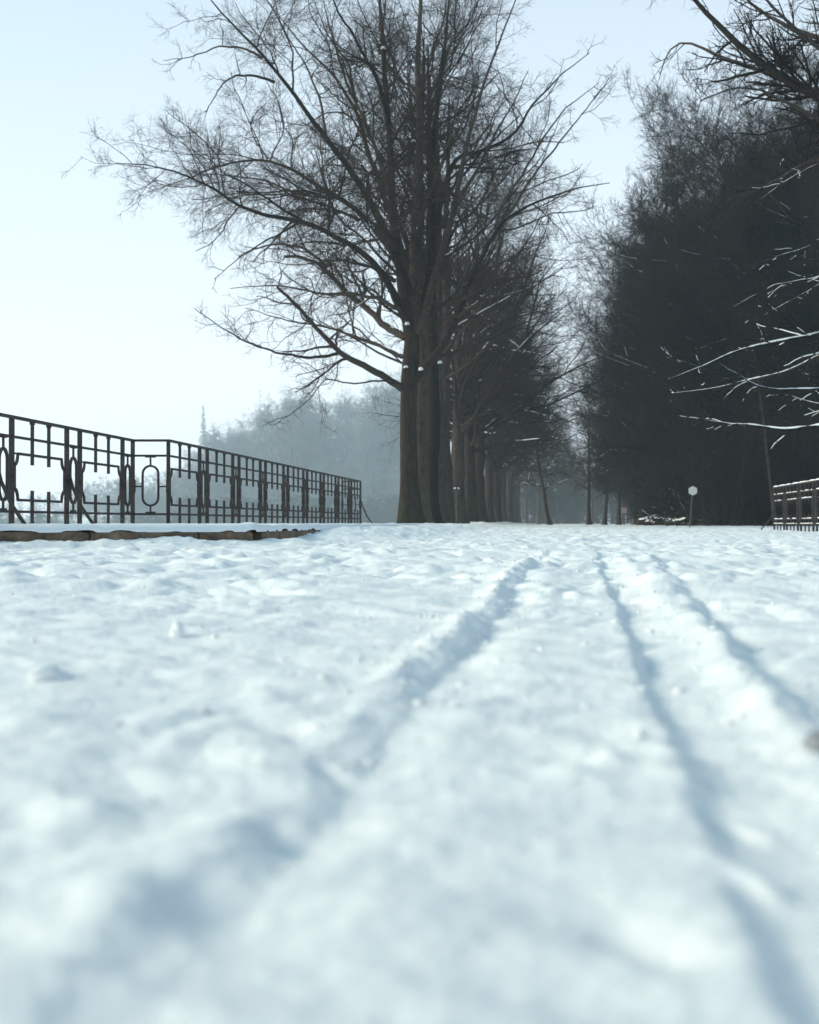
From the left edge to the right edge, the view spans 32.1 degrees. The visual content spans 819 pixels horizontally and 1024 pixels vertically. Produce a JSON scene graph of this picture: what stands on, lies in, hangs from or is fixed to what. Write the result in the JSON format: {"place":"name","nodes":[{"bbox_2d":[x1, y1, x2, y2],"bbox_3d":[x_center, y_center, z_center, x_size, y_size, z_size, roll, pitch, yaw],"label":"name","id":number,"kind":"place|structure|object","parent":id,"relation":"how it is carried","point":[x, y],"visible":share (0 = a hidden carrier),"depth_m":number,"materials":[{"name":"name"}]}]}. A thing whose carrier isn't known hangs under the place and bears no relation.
{"place":"outdoors","nodes":[
{"label":"outdoors","id":0,"kind":"place"},
{"bbox_2d":[0,496,818,1023],"bbox_3d":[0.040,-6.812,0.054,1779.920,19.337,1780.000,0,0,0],"label":"snow ground","id":1,"kind":"structure","parent":0,"point":[478,874],"depth_m":1.22,"materials":[{"name":"white snow"}]},
{"bbox_2d":[27,664,70,681],"bbox_3d":[-0.504,0.228,1.975,0.065,0.034,0.064,0,-1,39],"label":"snow clod","id":2,"kind":"object","parent":1,"relation":"on","point":[47,672],"visible":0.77,"depth_m":1.95,"materials":[{"name":"snow"}]},
{"bbox_2d":[170,620,184,637],"bbox_3d":[-0.429,0.226,2.639,0.030,0.052,0.028,0,-1,41],"label":"snow clod","id":3,"kind":"object","parent":1,"relation":"on","point":[177,629],"visible":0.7,"depth_m":2.63,"materials":[{"name":"snow"}]},
{"bbox_2d":[0,392,399,522],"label":"foggy wood","id":4,"kind":"object","parent":1,"relation":"on","point":[185,486],"visible":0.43,"depth_m":630.10,"materials":[{"name":"grey plant"}]},
{"bbox_2d":[0,493,399,523],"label":"foggy thicket","id":5,"kind":"object","parent":1,"relation":"on","point":[388,513],"visible":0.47,"depth_m":471.55,"materials":[{"name":"grey plant"}]},
{"bbox_2d":[0,522,429,541],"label":"stone plinth","id":6,"kind":"structure","parent":1,"relation":"on","point":[247,531],"depth_m":13.93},
{"bbox_2d":[0,413,371,531],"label":"iron railing","id":7,"kind":"object","parent":6,"relation":"on","point":[10,489],"visible":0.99,"depth_m":17.74,"materials":[{"name":"metal"}]},
{"bbox_2d":[244,412,278,481],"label":"bare tree","id":8,"kind":"object","parent":1,"relation":"on","point":[265,433],"visible":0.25,"depth_m":685.61,"materials":[{"name":"grey plant"}]},
{"bbox_2d":[245,389,292,501],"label":"bare tree","id":9,"kind":"object","parent":1,"relation":"on","point":[268,415],"visible":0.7,"depth_m":603.75,"materials":[{"name":"grey plant"}]},
{"bbox_2d":[254,405,296,506],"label":"bare tree","id":10,"kind":"object","parent":1,"relation":"on","point":[270,439],"visible":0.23,"depth_m":660.79,"materials":[{"name":"grey plant"}]},
{"bbox_2d":[260,403,304,503],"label":"bare tree","id":11,"kind":"object","parent":1,"relation":"on","point":[281,436],"visible":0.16,"depth_m":671.65,"materials":[{"name":"grey plant"}]},
{"bbox_2d":[267,381,318,503],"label":"bare tree","id":12,"kind":"object","parent":1,"relation":"on","point":[291,434],"visible":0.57,"depth_m":618.25,"materials":[{"name":"grey plant"}]},
{"bbox_2d":[274,386,315,480],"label":"bare tree","id":13,"kind":"object","parent":1,"relation":"on","point":[294,417],"visible":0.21,"depth_m":677.22,"materials":[{"name":"grey plant"}]},
{"bbox_2d":[274,394,316,485],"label":"bare tree","id":14,"kind":"object","parent":1,"relation":"on","point":[289,421],"visible":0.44,"depth_m":627.84,"materials":[{"name":"grey plant"}]},
{"bbox_2d":[288,410,317,495],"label":"bare tree","id":15,"kind":"object","parent":1,"relation":"on","point":[306,441],"visible":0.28,"depth_m":642.06,"materials":[{"name":"grey plant"}]},
{"bbox_2d":[294,423,318,489],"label":"bare tree","id":16,"kind":"object","parent":1,"relation":"on","point":[306,438],"visible":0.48,"depth_m":626.37,"materials":[{"name":"grey plant"}]},
{"bbox_2d":[289,387,324,496],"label":"bare tree","id":17,"kind":"object","parent":1,"relation":"on","point":[306,412],"visible":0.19,"depth_m":721.70,"materials":[{"name":"grey plant"}]},
{"bbox_2d":[299,408,334,477],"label":"bare tree","id":18,"kind":"object","parent":1,"relation":"on","point":[312,426],"visible":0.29,"depth_m":643.36,"materials":[{"name":"grey plant"}]},
{"bbox_2d":[299,389,349,483],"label":"bare tree","id":19,"kind":"object","parent":1,"relation":"on","point":[325,408],"visible":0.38,"depth_m":632.16,"materials":[{"name":"grey plant"}]},
{"bbox_2d":[305,410,348,502],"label":"bare tree","id":20,"kind":"object","parent":1,"relation":"on","point":[321,438],"visible":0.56,"depth_m":615.82,"materials":[{"name":"grey plant"}]},
{"bbox_2d":[324,386,357,467],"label":"bare tree","id":21,"kind":"object","parent":1,"relation":"on","point":[342,416],"visible":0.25,"depth_m":703.84,"materials":[{"name":"grey plant"}]},
{"bbox_2d":[326,403,361,489],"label":"bare tree","id":22,"kind":"object","parent":1,"relation":"on","point":[342,436],"visible":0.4,"depth_m":635.80,"materials":[{"name":"grey plant"}]},
{"bbox_2d":[62,0,626,523],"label":"bare tree","id":23,"kind":"object","parent":1,"relation":"on","point":[410,304],"visible":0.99,"depth_m":45.60,"materials":[{"name":"brown plant"}]},
{"bbox_2d":[325,395,365,474],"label":"bare tree","id":24,"kind":"object","parent":1,"relation":"on","point":[348,412],"visible":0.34,"depth_m":673.23,"materials":[{"name":"grey plant"}]},
{"bbox_2d":[332,384,371,474],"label":"bare tree","id":25,"kind":"object","parent":1,"relation":"on","point":[352,413],"visible":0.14,"depth_m":748.07,"materials":[{"name":"grey plant"}]},
{"bbox_2d":[340,414,380,504],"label":"bare tree","id":26,"kind":"object","parent":1,"relation":"on","point":[355,428],"visible":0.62,"depth_m":602.58,"materials":[{"name":"grey plant"}]},
{"bbox_2d":[348,408,388,513],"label":"bare tree","id":27,"kind":"object","parent":1,"relation":"on","point":[371,438],"visible":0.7,"depth_m":598.82,"materials":[{"name":"grey plant"}]},
{"bbox_2d":[346,379,398,502],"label":"bare tree","id":28,"kind":"object","parent":1,"relation":"on","point":[371,406],"visible":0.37,"depth_m":614.09,"materials":[{"name":"grey plant"}]},
{"bbox_2d":[358,405,395,507],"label":"bare tree","id":29,"kind":"object","parent":1,"relation":"on","point":[373,451],"visible":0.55,"depth_m":602.30,"materials":[{"name":"grey plant"}]},
{"bbox_2d":[355,362,399,481],"bbox_3d":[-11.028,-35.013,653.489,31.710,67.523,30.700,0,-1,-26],"label":"bare tree","id":30,"kind":"object","parent":1,"relation":"on","point":[383,387],"visible":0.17,"depth_m":653.72,"materials":[{"name":"grey plant"}]},
{"bbox_2d":[355,393,399,493],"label":"bare tree","id":31,"kind":"object","parent":1,"relation":"on","point":[376,427],"visible":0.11,"depth_m":642.19,"materials":[{"name":"grey plant"}]},
{"bbox_2d":[368,400,399,494],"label":"bare tree","id":32,"kind":"object","parent":1,"relation":"on","point":[385,418],"visible":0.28,"depth_m":626.26,"materials":[{"name":"grey plant"}]},
{"bbox_2d":[368,373,400,494],"bbox_3d":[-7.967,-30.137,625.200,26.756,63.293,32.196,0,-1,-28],"label":"bare tree","id":33,"kind":"object","parent":1,"relation":"on","point":[388,431],"visible":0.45,"depth_m":623.01,"materials":[{"name":"grey plant"}]},
{"bbox_2d":[368,365,401,494],"bbox_3d":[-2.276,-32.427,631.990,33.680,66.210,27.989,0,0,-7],"label":"bare tree","id":34,"kind":"object","parent":1,"relation":"on","point":[390,427],"visible":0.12,"depth_m":631.72,"materials":[{"name":"grey plant"}]},
{"bbox_2d":[287,1,528,522],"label":"bare tree","id":35,"kind":"object","parent":1,"relation":"on","point":[443,499],"visible":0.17,"depth_m":57.76,"materials":[{"name":"brown plant"}]},
{"bbox_2d":[318,0,528,523],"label":"bare tree","id":36,"kind":"object","parent":1,"relation":"on","point":[433,414],"visible":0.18,"depth_m":53.85,"materials":[{"name":"brown plant"}]},
{"bbox_2d":[364,0,549,523],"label":"bare tree","id":37,"kind":"object","parent":1,"relation":"on","point":[446,375],"visible":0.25,"depth_m":62.07,"materials":[{"name":"brown plant"}]},
{"bbox_2d":[345,0,598,522],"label":"bare tree","id":38,"kind":"object","parent":1,"relation":"on","point":[423,456],"visible":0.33,"depth_m":50.27,"materials":[{"name":"brown plant"}]},
{"bbox_2d":[358,90,599,523],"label":"bare tree","id":39,"kind":"object","parent":1,"relation":"on","point":[459,427],"visible":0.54,"depth_m":68.10,"materials":[{"name":"brown plant"}]},
{"bbox_2d":[483,243,574,521],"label":"bare tree","id":40,"kind":"object","parent":1,"relation":"on","point":[497,509],"visible":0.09,"depth_m":110.39,"materials":[{"name":"brown plant"}]},
{"bbox_2d":[520,478,543,523],"bbox_3d":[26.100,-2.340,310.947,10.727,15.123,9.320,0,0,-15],"label":"bush","id":41,"kind":"object","parent":1,"relation":"on","point":[523,514],"visible":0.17,"depth_m":309.72,"materials":[{"name":"grey plant"}]},
{"bbox_2d":[450,116,614,521],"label":"bare tree","id":42,"kind":"object","parent":1,"relation":"on","point":[471,434],"visible":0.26,"depth_m":75.44,"materials":[{"name":"brown plant"}]},
{"bbox_2d":[482,247,589,521],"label":"bare tree","id":43,"kind":"object","parent":1,"relation":"on","point":[490,439],"visible":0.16,"depth_m":97.78,"materials":[{"name":"brown plant"}]},
{"bbox_2d":[485,291,590,521],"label":"bare tree","id":44,"kind":"object","parent":1,"relation":"on","point":[504,507],"visible":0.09,"depth_m":123.65,"materials":[{"name":"brown plant"}]},
{"bbox_2d":[449,146,631,522],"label":"bare tree","id":45,"kind":"object","parent":1,"relation":"on","point":[480,484],"visible":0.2,"depth_m":86.17,"materials":[{"name":"brown plant"}]},
{"bbox_2d":[520,399,561,523],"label":"bare tree","id":46,"kind":"object","parent":1,"relation":"on","point":[526,495],"visible":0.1,"depth_m":204.39,"materials":[{"name":"brown plant"}]},
{"bbox_2d":[498,349,585,524],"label":"bare tree","id":47,"kind":"object","parent":1,"relation":"on","point":[545,505],"visible":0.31,"depth_m":104.89,"materials":[{"name":"brown plant"}]},
{"bbox_2d":[521,474,562,523],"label":"bush","id":48,"kind":"object","parent":1,"relation":"on","point":[535,507],"visible":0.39,"depth_m":265.33,"materials":[{"name":"grey plant"}]},
{"bbox_2d":[506,301,582,522],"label":"bare tree","id":49,"kind":"object","parent":1,"relation":"on","point":[509,499],"visible":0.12,"depth_m":139.75,"materials":[{"name":"brown plant"}]},
{"bbox_2d":[513,293,576,522],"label":"bare tree","id":50,"kind":"object","parent":1,"relation":"on","point":[515,503],"visible":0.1,"depth_m":155.39,"materials":[{"name":"brown plant"}]},
{"bbox_2d":[523,466,568,523],"bbox_3d":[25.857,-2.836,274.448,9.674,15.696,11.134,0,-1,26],"label":"bush","id":51,"kind":"object","parent":1,"relation":"on","point":[551,504],"visible":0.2,"depth_m":273.89,"materials":[{"name":"grey plant"}]},
{"bbox_2d":[521,345,578,523],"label":"bare tree","id":52,"kind":"object","parent":1,"relation":"on","point":[538,518],"visible":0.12,"depth_m":207.86,"materials":[{"name":"brown plant"}]},
{"bbox_2d":[517,335,586,522],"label":"bare tree","id":53,"kind":"object","parent":1,"relation":"on","point":[519,513],"visible":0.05,"depth_m":172.90,"materials":[{"name":"brown plant"}]},
{"bbox_2d":[535,411,582,523],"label":"bare tree","id":54,"kind":"object","parent":1,"relation":"on","point":[557,498],"visible":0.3,"depth_m":264.89,"materials":[{"name":"brown plant"}]},
{"bbox_2d":[542,398,576,522],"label":"bare tree","id":55,"kind":"object","parent":1,"relation":"on","point":[564,467],"visible":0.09,"depth_m":276.20,"materials":[{"name":"brown plant"}]},
{"bbox_2d":[535,452,596,523],"bbox_3d":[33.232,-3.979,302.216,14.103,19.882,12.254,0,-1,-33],"label":"bush","id":56,"kind":"object","parent":1,"relation":"on","point":[567,521],"visible":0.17,"depth_m":302.26,"materials":[{"name":"grey plant"}]},
{"bbox_2d":[535,448,600,523],"bbox_3d":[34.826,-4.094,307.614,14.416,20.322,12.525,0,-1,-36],"label":"bush","id":57,"kind":"object","parent":1,"relation":"on","point":[576,502],"visible":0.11,"depth_m":306.35,"materials":[{"name":"plant"}]},
{"bbox_2d":[554,459,586,523],"bbox_3d":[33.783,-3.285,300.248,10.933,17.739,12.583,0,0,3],"label":"bush","id":58,"kind":"object","parent":1,"relation":"on","point":[581,509],"visible":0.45,"depth_m":298.81,"materials":[{"name":"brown plant"}]},
{"bbox_2d":[544,339,614,524],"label":"bare tree","id":59,"kind":"object","parent":1,"relation":"on","point":[589,521],"visible":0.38,"depth_m":117.74,"materials":[{"name":"brown plant"}]},
{"bbox_2d":[562,408,615,523],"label":"bare tree","id":60,"kind":"object","parent":1,"relation":"on","point":[592,506],"visible":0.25,"depth_m":241.53,"materials":[{"name":"brown plant"}]},
{"bbox_2d":[563,386,622,524],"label":"bare tree","id":61,"kind":"object","parent":1,"relation":"on","point":[604,521],"visible":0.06,"depth_m":123.78,"materials":[{"name":"brown plant"}]},
{"bbox_2d":[554,288,637,510],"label":"bare tree","id":62,"kind":"object","parent":1,"relation":"on","point":[593,408],"visible":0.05,"depth_m":114.22,"materials":[{"name":"brown plant"}]},
{"bbox_2d":[582,484,614,523],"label":"bush","id":63,"kind":"object","parent":1,"relation":"on","point":[599,511],"visible":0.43,"depth_m":330.63,"materials":[{"name":"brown plant"}]},
{"bbox_2d":[566,336,636,513],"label":"bare tree","id":64,"kind":"object","parent":1,"relation":"on","point":[591,440],"visible":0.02,"depth_m":125.32,"materials":[{"name":"brown plant"}]},
{"bbox_2d":[580,359,628,524],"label":"bare tree","id":65,"kind":"object","parent":1,"relation":"on","point":[618,521],"visible":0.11,"depth_m":111.87,"materials":[{"name":"brown plant"}]},
{"bbox_2d":[554,249,661,502],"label":"bare tree","id":66,"kind":"object","parent":1,"relation":"on","point":[582,332],"visible":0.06,"depth_m":103.92,"materials":[{"name":"brown plant"}]},
{"bbox_2d":[596,487,632,523],"bbox_3d":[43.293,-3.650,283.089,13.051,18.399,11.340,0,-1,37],"label":"bush","id":67,"kind":"object","parent":1,"relation":"on","point":[614,516],"visible":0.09,"depth_m":282.49,"materials":[{"name":"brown plant"}]},
{"bbox_2d":[570,267,667,524],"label":"bare tree","id":68,"kind":"object","parent":1,"relation":"on","point":[603,441],"visible":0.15,"depth_m":96.53,"materials":[{"name":"brown plant"}]},
{"bbox_2d":[591,188,649,495],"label":"bare tree","id":69,"kind":"object","parent":1,"relation":"on","point":[621,262],"visible":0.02,"depth_m":110.39,"materials":[{"name":"brown plant"}]},
{"bbox_2d":[559,219,691,506],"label":"bare tree","id":70,"kind":"object","parent":1,"relation":"on","point":[599,418],"visible":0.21,"depth_m":94.00,"materials":[{"name":"brown plant"}]},
{"bbox_2d":[610,471,664,521],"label":"bush","id":71,"kind":"object","parent":1,"relation":"on","point":[630,502],"visible":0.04,"depth_m":99.81,"materials":[{"name":"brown plant"}]},
{"bbox_2d":[552,170,758,502],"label":"bare tree","id":72,"kind":"object","parent":1,"relation":"on","point":[623,325],"visible":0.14,"depth_m":85.59,"materials":[{"name":"brown plant"}]},
{"bbox_2d":[601,212,714,513],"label":"bare tree","id":73,"kind":"object","parent":1,"relation":"on","point":[639,379],"visible":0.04,"depth_m":88.92,"materials":[{"name":"brown plant"}]},
{"bbox_2d":[625,450,696,524],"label":"bush","id":74,"kind":"object","parent":1,"relation":"on","point":[641,501],"visible":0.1,"depth_m":85.93,"materials":[{"name":"brown plant"}]},
{"bbox_2d":[602,172,726,468],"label":"bare tree","id":75,"kind":"object","parent":1,"relation":"on","point":[645,240],"visible":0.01,"depth_m":101.76,"materials":[{"name":"brown plant"}]},
{"bbox_2d":[626,468,717,525],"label":"brush heap","id":76,"kind":"object","parent":1,"relation":"on","point":[672,512],"visible":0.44,"depth_m":66.00,"materials":[{"name":"brown plant"}]},
{"bbox_2d":[591,145,763,484],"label":"bare tree","id":77,"kind":"object","parent":1,"relation":"on","point":[637,305],"visible":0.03,"depth_m":96.03,"materials":[{"name":"brown plant"}]},
{"bbox_2d":[561,157,805,524],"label":"bare tree","id":78,"kind":"object","parent":1,"relation":"on","point":[660,288],"visible":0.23,"depth_m":76.80,"materials":[{"name":"brown plant"}]},
{"bbox_2d":[603,161,780,525],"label":"bare tree","id":79,"kind":"object","parent":1,"relation":"on","point":[689,234],"visible":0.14,"depth_m":76.72,"materials":[{"name":"brown plant"}]},
{"bbox_2d":[597,356,787,525],"bbox_3d":[11.479,-2.856,59.496,8.262,7.751,7.079,0,-1,-28],"label":"bush","id":80,"kind":"object","parent":1,"relation":"on","point":[704,478],"visible":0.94,"depth_m":59.21,"materials":[{"name":"brown plant"}]},
{"bbox_2d":[612,63,773,524],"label":"bare tree","id":81,"kind":"object","parent":1,"relation":"on","point":[673,180],"visible":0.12,"depth_m":82.12,"materials":[{"name":"brown plant"}]},
{"bbox_2d":[589,143,818,522],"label":"bare tree","id":82,"kind":"object","parent":1,"relation":"on","point":[663,342],"visible":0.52,"depth_m":70.57,"materials":[{"name":"brown plant"}]},
{"bbox_2d":[624,0,818,459],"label":"bare tree","id":83,"kind":"object","parent":1,"relation":"on","point":[793,83],"visible":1,"depth_m":30.07,"materials":[{"name":"brown plant"}]},
{"bbox_2d":[626,41,818,525],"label":"bare tree","id":84,"kind":"object","parent":1,"relation":"on","point":[706,135],"visible":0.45,"depth_m":71.06,"materials":[{"name":"brown plant"}]},
{"bbox_2d":[638,89,815,524],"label":"bare tree","id":85,"kind":"object","parent":1,"relation":"on","point":[692,197],"visible":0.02,"depth_m":81.83,"materials":[{"name":"brown plant"}]},
{"bbox_2d":[681,404,785,525],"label":"bush","id":86,"kind":"object","parent":1,"relation":"on","point":[733,467],"visible":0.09,"depth_m":65.28,"materials":[{"name":"brown plant"}]},
{"bbox_2d":[662,163,818,469],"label":"bare tree","id":87,"kind":"object","parent":1,"relation":"on","point":[786,299],"visible":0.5,"depth_m":67.28,"materials":[{"name":"brown plant"}]},
{"bbox_2d":[663,407,818,525],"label":"bush","id":88,"kind":"object","parent":1,"relation":"on","point":[720,509],"visible":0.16,"depth_m":62.45,"materials":[{"name":"brown plant"}]},
{"bbox_2d":[675,399,806,525],"bbox_3d":[15.467,-2.086,64.201,5.580,6.109,6.512,0,0,-13],"label":"bush","id":89,"kind":"object","parent":1,"relation":"on","point":[731,474],"visible":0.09,"depth_m":64.44,"materials":[{"name":"brown plant"}]},
{"bbox_2d":[677,81,818,524],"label":"bare tree","id":90,"kind":"object","parent":1,"relation":"on","point":[754,195],"visible":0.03,"depth_m":73.44,"materials":[{"name":"brown plant"}]},
{"bbox_2d":[697,396,816,525],"bbox_3d":[15.736,-2.222,63.834,5.823,6.376,6.796,0,-1,-27],"label":"bush","id":91,"kind":"object","parent":1,"relation":"on","point":[759,512],"visible":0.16,"depth_m":62.37,"materials":[{"name":"brown plant"}]},
{"bbox_2d":[697,267,818,525],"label":"sapling","id":92,"kind":"object","parent":1,"relation":"on","point":[755,360],"visible":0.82,"depth_m":54.07,"materials":[{"name":"brown plant"}]},
{"bbox_2d":[704,397,818,525],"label":"bush","id":93,"kind":"object","parent":1,"relation":"on","point":[804,461],"visible":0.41,"depth_m":59.66,"materials":[{"name":"brown plant"}]},
{"bbox_2d":[705,431,818,525],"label":"bush","id":94,"kind":"object","parent":1,"relation":"on","point":[776,474],"visible":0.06,"depth_m":62.74,"materials":[{"name":"brown plant"}]},
{"bbox_2d":[714,109,814,444],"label":"bare tree","id":95,"kind":"object","parent":1,"relation":"on","point":[770,189],"visible":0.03,"depth_m":78.25,"materials":[{"name":"brown plant"}]},
{"bbox_2d":[711,403,818,525],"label":"bush","id":96,"kind":"object","parent":1,"relation":"on","point":[759,496],"visible":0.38,"depth_m":60.44,"materials":[{"name":"brown plant"}]},
{"bbox_2d":[715,407,818,522],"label":"bush","id":97,"kind":"object","parent":1,"relation":"on","point":[778,466],"visible":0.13,"depth_m":60.58,"materials":[{"name":"brown plant"}]},
{"bbox_2d":[719,35,818,525],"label":"bare tree","id":98,"kind":"object","parent":1,"relation":"on","point":[801,145],"visible":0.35,"depth_m":68.98,"materials":[{"name":"brown plant"}]},
{"bbox_2d":[725,45,818,420],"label":"bare tree","id":99,"kind":"object","parent":1,"relation":"on","point":[791,224],"visible":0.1,"depth_m":71.97,"materials":[{"name":"brown plant"}]},
{"bbox_2d":[748,378,818,525],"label":"bush","id":100,"kind":"object","parent":1,"relation":"on","point":[798,468],"visible":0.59,"depth_m":59.35,"materials":[{"name":"brown plant"}]},
{"bbox_2d":[748,62,818,401],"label":"bare tree","id":101,"kind":"object","parent":1,"relation":"on","point":[810,221],"visible":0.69,"depth_m":67.39,"materials":[{"name":"brown plant"}]},
{"bbox_2d":[760,478,818,531],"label":"iron railing","id":102,"kind":"object","parent":1,"relation":"on","point":[814,517],"visible":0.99,"depth_m":32.45,"materials":[{"name":"metal"}]},
{"bbox_2d":[801,730,818,752],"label":"stone","id":103,"kind":"object","parent":1,"relation":"on","point":[810,742],"visible":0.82,"depth_m":1.33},
{"bbox_2d":[0,0,818,523],"label":"sky","id":104,"kind":"structure","parent":0,"point":[98,330],"materials":[{"name":"white"}]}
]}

